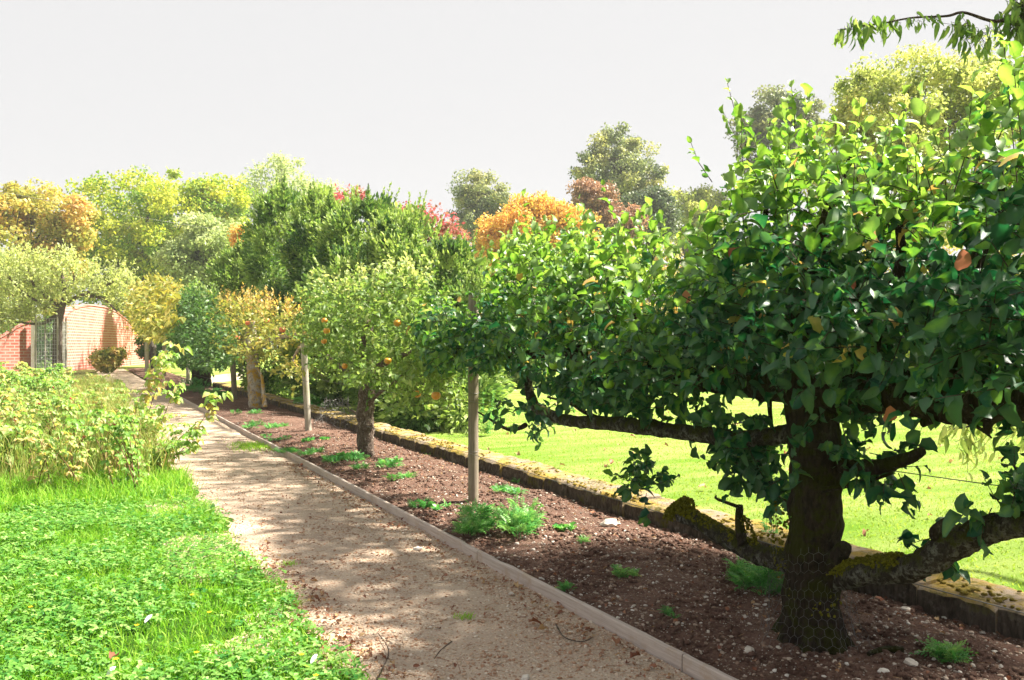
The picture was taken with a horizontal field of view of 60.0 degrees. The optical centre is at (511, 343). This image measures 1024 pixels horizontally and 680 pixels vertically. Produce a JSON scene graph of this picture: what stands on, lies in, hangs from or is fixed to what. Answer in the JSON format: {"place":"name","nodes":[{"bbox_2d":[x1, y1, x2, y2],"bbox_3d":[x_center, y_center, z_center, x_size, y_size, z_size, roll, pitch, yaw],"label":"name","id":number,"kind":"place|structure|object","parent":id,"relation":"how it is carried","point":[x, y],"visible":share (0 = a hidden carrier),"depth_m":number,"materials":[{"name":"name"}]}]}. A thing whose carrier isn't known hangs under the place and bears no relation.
{"place":"outdoors","nodes":[
{"label":"outdoors","id":0,"kind":"place"},
{"bbox_2d":[0,369,151,480],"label":"planting bed","id":1,"kind":"object","parent":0,"point":[78,373],"visible":0.06,"depth_m":45.66,"materials":[{"name":"brown soil"}]},
{"bbox_2d":[0,391,37,425],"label":"raspberry bush","id":2,"kind":"object","parent":1,"relation":"on","point":[17,404],"visible":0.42,"depth_m":12.43,"materials":[{"name":"green plant"}]},
{"bbox_2d":[0,387,46,424],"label":"raspberry bush","id":3,"kind":"object","parent":1,"relation":"on","point":[10,408],"visible":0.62,"depth_m":11.59,"materials":[{"name":"green plant"}]},
{"bbox_2d":[0,370,46,401],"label":"raspberry bush","id":4,"kind":"object","parent":1,"relation":"on","point":[28,380],"visible":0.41,"depth_m":17.26,"materials":[{"name":"green plant"}]},
{"bbox_2d":[0,390,64,420],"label":"raspberry bush","id":5,"kind":"object","parent":1,"relation":"on","point":[20,394],"visible":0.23,"depth_m":13.82,"materials":[{"name":"green plant"}]},
{"bbox_2d":[0,423,66,473],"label":"broad leaved plant","id":6,"kind":"object","parent":1,"relation":"on","point":[5,431],"visible":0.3,"depth_m":10.98,"materials":[{"name":"green plant"}]},
{"bbox_2d":[13,375,73,401],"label":"raspberry bush","id":7,"kind":"object","parent":1,"relation":"on","point":[33,381],"visible":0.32,"depth_m":18.45,"materials":[{"name":"green plant"}]},
{"bbox_2d":[2,392,85,440],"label":"raspberry bush","id":8,"kind":"object","parent":1,"relation":"on","point":[64,399],"visible":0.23,"depth_m":13.01,"materials":[{"name":"green plant"}]},
{"bbox_2d":[25,364,64,403],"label":"raspberry bush","id":9,"kind":"object","parent":1,"relation":"on","point":[50,371],"visible":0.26,"depth_m":19.41,"materials":[{"name":"green plant"}]},
{"bbox_2d":[16,381,81,411],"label":"raspberry bush","id":10,"kind":"object","parent":1,"relation":"on","point":[25,389],"visible":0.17,"depth_m":16.89,"materials":[{"name":"green plant"}]},
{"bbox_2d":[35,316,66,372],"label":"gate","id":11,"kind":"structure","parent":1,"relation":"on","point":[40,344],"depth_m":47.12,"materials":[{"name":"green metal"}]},
{"bbox_2d":[0,396,113,463],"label":"raspberry bush","id":12,"kind":"object","parent":1,"relation":"on","point":[54,413],"visible":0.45,"depth_m":11.40,"materials":[{"name":"green plant"}]},
{"bbox_2d":[0,409,115,473],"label":"raspberry bush","id":13,"kind":"object","parent":1,"relation":"on","point":[70,428],"visible":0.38,"depth_m":10.37,"materials":[{"name":"green plant"}]},
{"bbox_2d":[23,404,97,458],"bbox_3d":[-5.957,1.187,11.753,1.021,0.830,0.753,0,0,43],"label":"raspberry bush","id":14,"kind":"object","parent":1,"relation":"on","point":[64,408],"visible":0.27,"depth_m":11.63,"materials":[{"name":"green plant"}]},
{"bbox_2d":[26,379,102,420],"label":"raspberry bush","id":15,"kind":"object","parent":1,"relation":"on","point":[69,383],"visible":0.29,"depth_m":14.29,"materials":[{"name":"green plant"}]},
{"bbox_2d":[46,394,86,437],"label":"raspberry bush","id":16,"kind":"object","parent":1,"relation":"on","point":[71,401],"visible":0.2,"depth_m":13.27,"materials":[{"name":"green plant"}]},
{"bbox_2d":[0,238,142,371],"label":"pear tree","id":17,"kind":"object","parent":1,"relation":"on","point":[63,289],"visible":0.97,"depth_m":46.92,"materials":[{"name":"green plant"}]},
{"bbox_2d":[73,388,129,405],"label":"raspberry bush","id":18,"kind":"object","parent":1,"relation":"on","point":[113,391],"visible":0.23,"depth_m":18.65,"materials":[{"name":"green plant"}]},
{"bbox_2d":[94,405,162,458],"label":"raspberry bush","id":19,"kind":"object","parent":1,"relation":"on","point":[120,409],"visible":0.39,"depth_m":11.50,"materials":[{"name":"green plant"}]},
{"bbox_2d":[80,413,200,475],"bbox_3d":[-4.554,1.201,10.416,1.153,0.804,1.545,0,0,10],"label":"raspberry bush","id":20,"kind":"object","parent":1,"relation":"on","point":[116,417],"visible":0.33,"depth_m":10.33,"materials":[{"name":"green plant"}]},
{"bbox_2d":[82,413,198,453],"bbox_3d":[-5.133,1.282,12.099,1.470,0.643,0.932,0,0,2],"label":"raspberry bush","id":21,"kind":"object","parent":1,"relation":"on","point":[173,426],"visible":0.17,"depth_m":12.37,"materials":[{"name":"green plant"}]},
{"bbox_2d":[133,352,179,435],"bbox_3d":[-4.890,0.850,12.128,0.719,1.513,1.689,0,0,-26],"label":"raspberry cane","id":22,"kind":"object","parent":1,"relation":"on","point":[148,371],"visible":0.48,"depth_m":12.51,"materials":[{"name":"green plant"}]},
{"bbox_2d":[139,440,184,480],"bbox_3d":[-4.299,1.386,10.575,0.793,0.467,0.588,0,0,27],"label":"raspberry cane","id":23,"kind":"object","parent":1,"relation":"on","point":[176,444],"visible":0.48,"depth_m":10.66,"materials":[{"name":"green plant"}]},
{"bbox_2d":[142,379,185,468],"bbox_3d":[-4.599,1.035,11.491,0.568,1.143,1.196,0,0,-2],"label":"raspberry cane","id":24,"kind":"object","parent":1,"relation":"on","point":[173,394],"visible":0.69,"depth_m":11.76,"materials":[{"name":"green plant"}]},
{"bbox_2d":[136,341,192,466],"bbox_3d":[-4.641,0.780,11.873,0.762,1.652,1.612,0,0,-26],"label":"raspberry cane","id":25,"kind":"object","parent":1,"relation":"on","point":[149,383],"visible":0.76,"depth_m":12.21,"materials":[{"name":"green plant"}]},
{"bbox_2d":[150,429,207,477],"bbox_3d":[-4.027,1.307,10.705,0.636,0.600,0.773,0,0,-26],"label":"raspberry cane","id":26,"kind":"object","parent":1,"relation":"on","point":[193,433],"visible":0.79,"depth_m":10.67,"materials":[{"name":"green plant"}]},
{"bbox_2d":[158,391,232,469],"bbox_3d":[-3.999,1.098,11.095,0.892,1.039,0.852,0,0,-26],"label":"raspberry cane","id":27,"kind":"object","parent":1,"relation":"on","point":[211,399],"visible":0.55,"depth_m":11.01,"materials":[{"name":"green plant"}]},
{"bbox_2d":[0,370,193,485],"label":"shrub","id":28,"kind":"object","parent":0,"point":[92,461],"depth_m":10.72,"materials":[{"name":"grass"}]},
{"bbox_2d":[0,472,377,679],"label":"lawn","id":29,"kind":"structure","parent":0,"point":[183,627],"depth_m":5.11,"materials":[{"name":"green plant"}]},
{"bbox_2d":[12,425,141,490],"bbox_3d":[-4.694,1.249,9.687,1.294,0.708,1.021,0,0,-26],"label":"raspberry bush","id":30,"kind":"object","parent":29,"relation":"on","point":[51,451],"visible":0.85,"depth_m":9.58,"materials":[{"name":"green plant"}]},
{"bbox_2d":[0,460,202,512],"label":"grass fringe","id":31,"kind":"object","parent":29,"relation":"on","point":[166,479],"depth_m":9.26,"materials":[{"name":"green plant"}]},
{"bbox_2d":[65,409,149,494],"bbox_3d":[-4.287,1.142,9.416,0.834,0.920,0.834,0,0,-26],"label":"raspberry bush","id":32,"kind":"object","parent":29,"relation":"on","point":[122,431],"visible":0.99,"depth_m":9.31,"materials":[{"name":"green plant"}]},
{"bbox_2d":[0,468,386,679],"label":"creeping leaves","id":33,"kind":"object","parent":29,"relation":"on","point":[66,606],"visible":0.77,"depth_m":5.44,"materials":[{"name":"green plant"}]},
{"bbox_2d":[42,349,714,392],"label":"ground","id":34,"kind":"structure","parent":0,"point":[178,371],"depth_m":57.52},
{"bbox_2d":[0,320,30,370],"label":"brick wall","id":35,"kind":"structure","parent":34,"relation":"on","point":[15,347],"depth_m":49.67,"materials":[{"name":"red brick"}]},
{"bbox_2d":[31,321,34,369],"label":"gate jamb","id":36,"kind":"object","parent":34,"relation":"on","point":[32,346],"visible":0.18,"depth_m":49.94,"materials":[{"name":"brown wood"}]},
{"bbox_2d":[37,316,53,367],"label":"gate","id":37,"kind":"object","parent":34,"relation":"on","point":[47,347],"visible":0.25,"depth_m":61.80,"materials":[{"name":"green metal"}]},
{"bbox_2d":[0,177,101,323],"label":"horse chestnut tree","id":38,"kind":"object","parent":34,"relation":"on","point":[53,228],"visible":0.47,"depth_m":68.68,"materials":[{"name":"orange plant"}]},
{"bbox_2d":[62,304,144,370],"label":"brick wall","id":39,"kind":"structure","parent":34,"relation":"on","point":[91,328],"depth_m":56.72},
{"bbox_2d":[86,345,129,373],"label":"bush","id":40,"kind":"object","parent":34,"relation":"on","point":[107,360],"visible":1,"depth_m":47.92,"materials":[{"name":"green plant"}]},
{"bbox_2d":[54,164,255,319],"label":"lime tree","id":41,"kind":"object","parent":34,"relation":"on","point":[213,196],"visible":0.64,"depth_m":79.08,"materials":[{"name":"green plant"}]},
{"bbox_2d":[133,336,183,369],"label":"box bush","id":42,"kind":"object","parent":34,"relation":"on","point":[140,350],"visible":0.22,"depth_m":51.50,"materials":[{"name":"green plant"}]},
{"bbox_2d":[149,210,244,287],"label":"willow tree","id":43,"kind":"object","parent":34,"relation":"on","point":[191,253],"visible":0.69,"depth_m":60.77,"materials":[{"name":"green plant"}]},
{"bbox_2d":[181,373,241,383],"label":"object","id":44,"kind":"object","parent":34,"relation":"on","point":[222,378],"visible":0.26,"depth_m":37.97,"materials":[{"name":"white wood"}]},
{"bbox_2d":[217,415,246,434],"bbox_3d":[-5.451,1.603,17.262,0.086,0.155,3.792,0,0,-26],"label":"edging board","id":45,"kind":"object","parent":34,"relation":"on","point":[233,425],"visible":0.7,"depth_m":16.98,"materials":[{"name":"brown wood"}]},
{"bbox_2d":[226,223,247,372],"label":"maple tree","id":46,"kind":"object","parent":34,"relation":"on","point":[233,237],"visible":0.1,"depth_m":49.66,"materials":[{"name":"yellow plant"}]},
{"bbox_2d":[246,431,291,458],"bbox_3d":[-3.823,1.602,13.940,0.092,0.156,3.592,0,0,-26],"label":"edging board","id":47,"kind":"object","parent":34,"relation":"on","point":[261,440],"visible":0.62,"depth_m":13.81,"materials":[{"name":"brown wood"}]},
{"bbox_2d":[231,150,347,352],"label":"ash tree","id":48,"kind":"object","parent":34,"relation":"on","point":[281,164],"visible":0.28,"depth_m":108.46,"materials":[{"name":"green plant"}]},
{"bbox_2d":[291,454,367,498],"bbox_3d":[-2.272,1.601,10.746,0.075,0.158,3.492,0,0,-27],"label":"edging board","id":49,"kind":"object","parent":34,"relation":"on","point":[345,484],"visible":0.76,"depth_m":10.38,"materials":[{"name":"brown wood"}]},
{"bbox_2d":[365,492,478,560],"bbox_3d":[-0.855,1.603,7.877,0.089,0.154,2.892,0,0,-26],"label":"edging board","id":50,"kind":"object","parent":34,"relation":"on","point":[450,540],"visible":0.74,"depth_m":7.53,"materials":[{"name":"grey wood"}]},
{"bbox_2d":[445,167,513,251],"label":"oak tree","id":51,"kind":"object","parent":34,"relation":"on","point":[474,201],"visible":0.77,"depth_m":98.89,"materials":[{"name":"green plant"}]},
{"bbox_2d":[469,190,601,307],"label":"maple tree","id":52,"kind":"object","parent":34,"relation":"on","point":[538,207],"visible":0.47,"depth_m":56.82,"materials":[{"name":"orange plant"}]},
{"bbox_2d":[478,550,686,671],"bbox_3d":[0.320,1.603,5.474,0.075,0.154,2.442,0,0,-27],"label":"edging board","id":53,"kind":"object","parent":34,"relation":"on","point":[660,649],"visible":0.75,"depth_m":5.10,"materials":[{"name":"grey wood"}]},
{"bbox_2d":[565,176,649,260],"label":"copper beech","id":54,"kind":"object","parent":34,"relation":"on","point":[590,192],"visible":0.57,"depth_m":71.10,"materials":[{"name":"red plant"}]},
{"bbox_2d":[212,382,1023,639],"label":"stone wall","id":55,"kind":"structure","parent":34,"relation":"on","point":[985,617],"depth_m":7.62,"materials":[{"name":"brown stone"}]},
{"bbox_2d":[758,503,786,533],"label":"weed","id":56,"kind":"object","parent":55,"relation":"on","point":[766,526],"visible":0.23,"depth_m":6.58,"materials":[{"name":"green plant"}]},
{"bbox_2d":[568,121,669,260],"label":"oak tree","id":57,"kind":"object","parent":34,"relation":"on","point":[622,167],"visible":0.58,"depth_m":90.36,"materials":[{"name":"green plant"}]},
{"bbox_2d":[615,185,684,306],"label":"holm oak","id":58,"kind":"object","parent":34,"relation":"on","point":[661,198],"visible":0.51,"depth_m":79.05,"materials":[{"name":"green leaf"}]},
{"bbox_2d":[663,183,732,261],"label":"lime tree","id":59,"kind":"object","parent":34,"relation":"on","point":[691,200],"visible":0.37,"depth_m":88.64,"materials":[{"name":"green plant"}]},
{"bbox_2d":[683,654,737,679],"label":"edging board","id":60,"kind":"object","parent":34,"relation":"on","point":[695,668],"visible":1,"depth_m":4.23,"materials":[{"name":"brown wood"}]},
{"bbox_2d":[723,84,826,220],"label":"oak tree","id":61,"kind":"object","parent":34,"relation":"on","point":[759,114],"visible":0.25,"depth_m":90.72,"materials":[{"name":"green leaf"}]},
{"bbox_2d":[90,369,694,679],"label":"gravel path","id":62,"kind":"structure","parent":0,"point":[216,429],"depth_m":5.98,"materials":[{"name":"beige gravel"}]},
{"bbox_2d":[224,439,271,452],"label":"grass tuft","id":63,"kind":"object","parent":62,"relation":"on","point":[251,445],"visible":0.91,"depth_m":13.66,"materials":[{"name":"green plant"}]},
{"bbox_2d":[191,432,1010,679],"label":"leaf litter","id":64,"kind":"object","parent":62,"relation":"on","point":[361,650],"visible":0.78,"depth_m":5.90,"materials":[{"name":"brown plant"}]},
{"bbox_2d":[0,0,1023,348],"label":"sky","id":65,"kind":"structure","parent":0,"point":[410,95],"materials":[{"name":"white"}]},
{"bbox_2d":[127,368,1023,679],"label":"soil bed","id":66,"kind":"object","parent":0,"point":[243,418],"visible":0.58,"depth_m":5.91,"materials":[{"name":"brown soil"}]},
{"bbox_2d":[121,270,186,371],"bbox_3d":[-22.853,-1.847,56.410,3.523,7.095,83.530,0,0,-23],"label":"apple tree","id":67,"kind":"object","parent":66,"relation":"on","point":[150,322],"visible":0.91,"depth_m":26.76,"materials":[{"name":"yellow plant"}]},
{"bbox_2d":[169,377,210,391],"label":"weed","id":68,"kind":"object","parent":66,"relation":"on","point":[199,388],"visible":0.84,"depth_m":28.20,"materials":[{"name":"green plant"}]},
{"bbox_2d":[164,277,245,386],"bbox_3d":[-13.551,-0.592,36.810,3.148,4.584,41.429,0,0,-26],"label":"apple tree","id":69,"kind":"object","parent":66,"relation":"on","point":[198,337],"visible":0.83,"depth_m":24.18,"materials":[{"name":"green plant"}]},
{"bbox_2d":[230,360,237,398],"bbox_3d":[-7.650,0.892,24.361,0.234,1.624,0.156,0,0,-26],"label":"wooden post","id":70,"kind":"object","parent":66,"relation":"on","point":[233,380],"visible":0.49,"depth_m":24.30,"materials":[{"name":"grey wood"}]},
{"bbox_2d":[200,282,318,408],"bbox_3d":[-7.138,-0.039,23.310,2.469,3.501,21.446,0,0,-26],"label":"apple tree","id":71,"kind":"object","parent":66,"relation":"on","point":[254,343],"visible":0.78,"depth_m":19.42,"materials":[{"name":"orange plant"}]},
{"bbox_2d":[242,419,289,427],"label":"weed","id":72,"kind":"object","parent":66,"relation":"on","point":[252,424],"visible":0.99,"depth_m":16.11,"materials":[{"name":"green plant"}]},
{"bbox_2d":[273,446,325,455],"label":"weed","id":73,"kind":"object","parent":66,"relation":"on","point":[291,450],"visible":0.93,"depth_m":12.55,"materials":[{"name":"green plant"}]},
{"bbox_2d":[300,340,311,430],"bbox_3d":[-3.575,0.763,15.395,0.214,1.880,0.117,0,0,-26],"label":"wooden post","id":74,"kind":"object","parent":66,"relation":"on","point":[306,396],"visible":0.62,"depth_m":15.35,"materials":[{"name":"brown wood"}]},
{"bbox_2d":[312,397,355,428],"bbox_3d":[-3.309,1.262,16.741,0.832,0.588,1.461,0,0,-26],"label":"chicken wire","id":75,"kind":"object","parent":66,"relation":"on","point":[321,412],"visible":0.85,"depth_m":16.49,"materials":[{"name":"grey metal"}]},
{"bbox_2d":[321,450,369,462],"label":"weed","id":76,"kind":"object","parent":66,"relation":"on","point":[349,455],"visible":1,"depth_m":11.33,"materials":[{"name":"green plant"}]},
{"bbox_2d":[348,458,401,469],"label":"weed","id":77,"kind":"object","parent":66,"relation":"on","point":[388,463],"visible":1,"depth_m":10.74,"materials":[{"name":"green plant"}]},
{"bbox_2d":[286,250,481,456],"bbox_3d":[-2.271,0.212,12.578,2.165,2.980,10.917,0,0,-26],"label":"apple tree","id":78,"kind":"object","parent":66,"relation":"on","point":[386,295],"visible":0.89,"depth_m":10.46,"materials":[{"name":"green plant"}]},
{"bbox_2d":[382,470,417,480],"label":"weed","id":79,"kind":"object","parent":66,"relation":"on","point":[401,475],"visible":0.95,"depth_m":9.96,"materials":[{"name":"green plant"}]},
{"bbox_2d":[407,496,435,508],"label":"weed","id":80,"kind":"object","parent":66,"relation":"on","point":[430,502],"visible":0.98,"depth_m":8.37,"materials":[{"name":"green plant"}]},
{"bbox_2d":[468,295,478,501],"bbox_3d":[-0.373,0.613,8.569,0.110,2.174,0.107,0,0,-26],"label":"wooden post","id":81,"kind":"object","parent":66,"relation":"on","point":[473,438],"visible":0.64,"depth_m":8.53,"materials":[{"name":"grey wood"}]},
{"bbox_2d":[188,372,1023,613],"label":"training wire","id":82,"kind":"object","parent":81,"relation":"attached to","point":[663,513],"visible":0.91,"depth_m":6.08,"materials":[{"name":"grey metal"}]},
{"bbox_2d":[218,363,1018,488],"bbox_3d":[-4.667,0.575,17.768,0.260,0.054,34.820,0,0,-25],"label":"training wire","id":83,"kind":"object","parent":81,"relation":"attached to","point":[758,451],"visible":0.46,"depth_m":4.09,"materials":[{"name":"grey metal"}]},
{"bbox_2d":[450,494,547,537],"bbox_3d":[-0.096,1.388,7.264,0.797,0.277,0.780,0,0,3],"label":"weed","id":84,"kind":"object","parent":66,"relation":"on","point":[521,518],"visible":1,"depth_m":7.16,"materials":[{"name":"green plant"}]},
{"bbox_2d":[489,483,527,494],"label":"weed","id":85,"kind":"object","parent":66,"relation":"on","point":[510,490],"visible":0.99,"depth_m":8.99,"materials":[{"name":"green plant"}]},
{"bbox_2d":[552,522,576,531],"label":"weed","id":86,"kind":"object","parent":66,"relation":"on","point":[564,526],"visible":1,"depth_m":7.24,"materials":[{"name":"green plant"}]},
{"bbox_2d":[599,518,617,526],"bbox_3d":[0.817,1.510,7.455,0.165,0.088,0.116,0,0,-26],"label":"stone","id":87,"kind":"object","parent":66,"relation":"on","point":[610,522],"visible":0.92,"depth_m":7.42,"materials":[{"name":"white stone"}]},
{"bbox_2d":[217,407,1023,679],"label":"flint chips","id":88,"kind":"object","parent":66,"relation":"on","point":[873,627],"visible":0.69,"depth_m":5.40,"materials":[{"name":"grey stone"}]},
{"bbox_2d":[610,564,639,578],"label":"weed","id":89,"kind":"object","parent":66,"relation":"on","point":[619,573],"visible":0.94,"depth_m":5.82,"materials":[{"name":"green plant"}]},
{"bbox_2d":[399,34,1023,654],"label":"apple tree","id":90,"kind":"object","parent":66,"relation":"on","point":[953,324],"visible":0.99,"depth_m":4.21,"materials":[{"name":"green plant"}]},
{"bbox_2d":[760,540,874,658],"bbox_3d":[1.543,1.289,4.529,0.594,0.597,0.572,0,0,19],"label":"chicken wire","id":91,"kind":"object","parent":90,"relation":"attached to","point":[845,599],"visible":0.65,"depth_m":4.42,"materials":[{"name":"grey metal"}]},
{"bbox_2d":[721,555,767,583],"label":"weed","id":92,"kind":"object","parent":66,"relation":"on","point":[741,564],"visible":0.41,"depth_m":5.68,"materials":[{"name":"green plant"}]},
{"bbox_2d":[727,565,784,595],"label":"weed","id":93,"kind":"object","parent":66,"relation":"on","point":[747,580],"visible":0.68,"depth_m":5.32,"materials":[{"name":"green plant"}]},
{"bbox_2d":[866,646,903,655],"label":"fallen twig","id":94,"kind":"object","parent":66,"relation":"on","point":[893,649],"visible":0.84,"depth_m":4.38,"materials":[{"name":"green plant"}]},
{"bbox_2d":[909,635,977,663],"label":"weed","id":95,"kind":"object","parent":66,"relation":"on","point":[949,653],"visible":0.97,"depth_m":4.25,"materials":[{"name":"green plant"}]},
{"bbox_2d":[182,372,1023,591],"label":"mown lawn","id":96,"kind":"structure","parent":0,"point":[986,574],"depth_m":11.60,"materials":[{"name":"green plant"}]},
{"bbox_2d":[293,391,327,408],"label":"leafy plant","id":97,"kind":"object","parent":96,"relation":"on","point":[313,400],"visible":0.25,"depth_m":20.78,"materials":[{"name":"green plant"}]},
{"bbox_2d":[203,170,516,433],"bbox_3d":[-4.879,-1.603,24.435,4.420,7.517,19.216,0,0,-29],"label":"yew tree","id":98,"kind":"object","parent":96,"relation":"on","point":[316,233],"visible":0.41,"depth_m":22.95,"materials":[{"name":"green plant"}]},
{"bbox_2d":[332,183,471,247],"bbox_3d":[-4.994,-2.777,40.319,6.319,8.862,2.802,0,0,9],"label":"maple tree","id":99,"kind":"object","parent":96,"relation":"on","point":[454,230],"visible":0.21,"depth_m":39.68,"materials":[{"name":"red plant"}]},
{"bbox_2d":[478,390,495,433],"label":"border plant","id":100,"kind":"object","parent":96,"relation":"on","point":[485,430],"visible":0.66,"depth_m":15.73,"materials":[{"name":"green plant"}]},
{"bbox_2d":[482,316,549,388],"bbox_3d":[0.043,0.057,32.947,3.730,3.938,3.216,0,0,-26],"label":"garden shrub","id":101,"kind":"object","parent":96,"relation":"on","point":[516,376],"visible":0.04,"depth_m":32.33,"materials":[{"name":"green plant"}]},
{"bbox_2d":[579,251,682,376],"bbox_3d":[5.370,-1.030,35.959,5.632,5.437,4.004,0,0,14],"label":"garden shrub","id":102,"kind":"object","parent":96,"relation":"on","point":[665,259],"visible":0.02,"depth_m":34.99,"materials":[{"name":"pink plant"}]},
{"bbox_2d":[487,402,1002,536],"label":"lawn leaves","id":103,"kind":"object","parent":96,"relation":"on","point":[611,461],"visible":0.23,"depth_m":12.19,"materials":[{"name":"plant"}]},
{"bbox_2d":[794,29,1023,366],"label":"field maple","id":104,"kind":"object","parent":96,"relation":"on","point":[950,100],"visible":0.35,"depth_m":34.80,"materials":[{"name":"green plant"}]},
{"bbox_2d":[832,0,1023,480],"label":"cherry tree","id":105,"kind":"object","parent":96,"relation":"on","point":[1014,21],"visible":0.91,"depth_m":5.62,"materials":[{"name":"green plant"}]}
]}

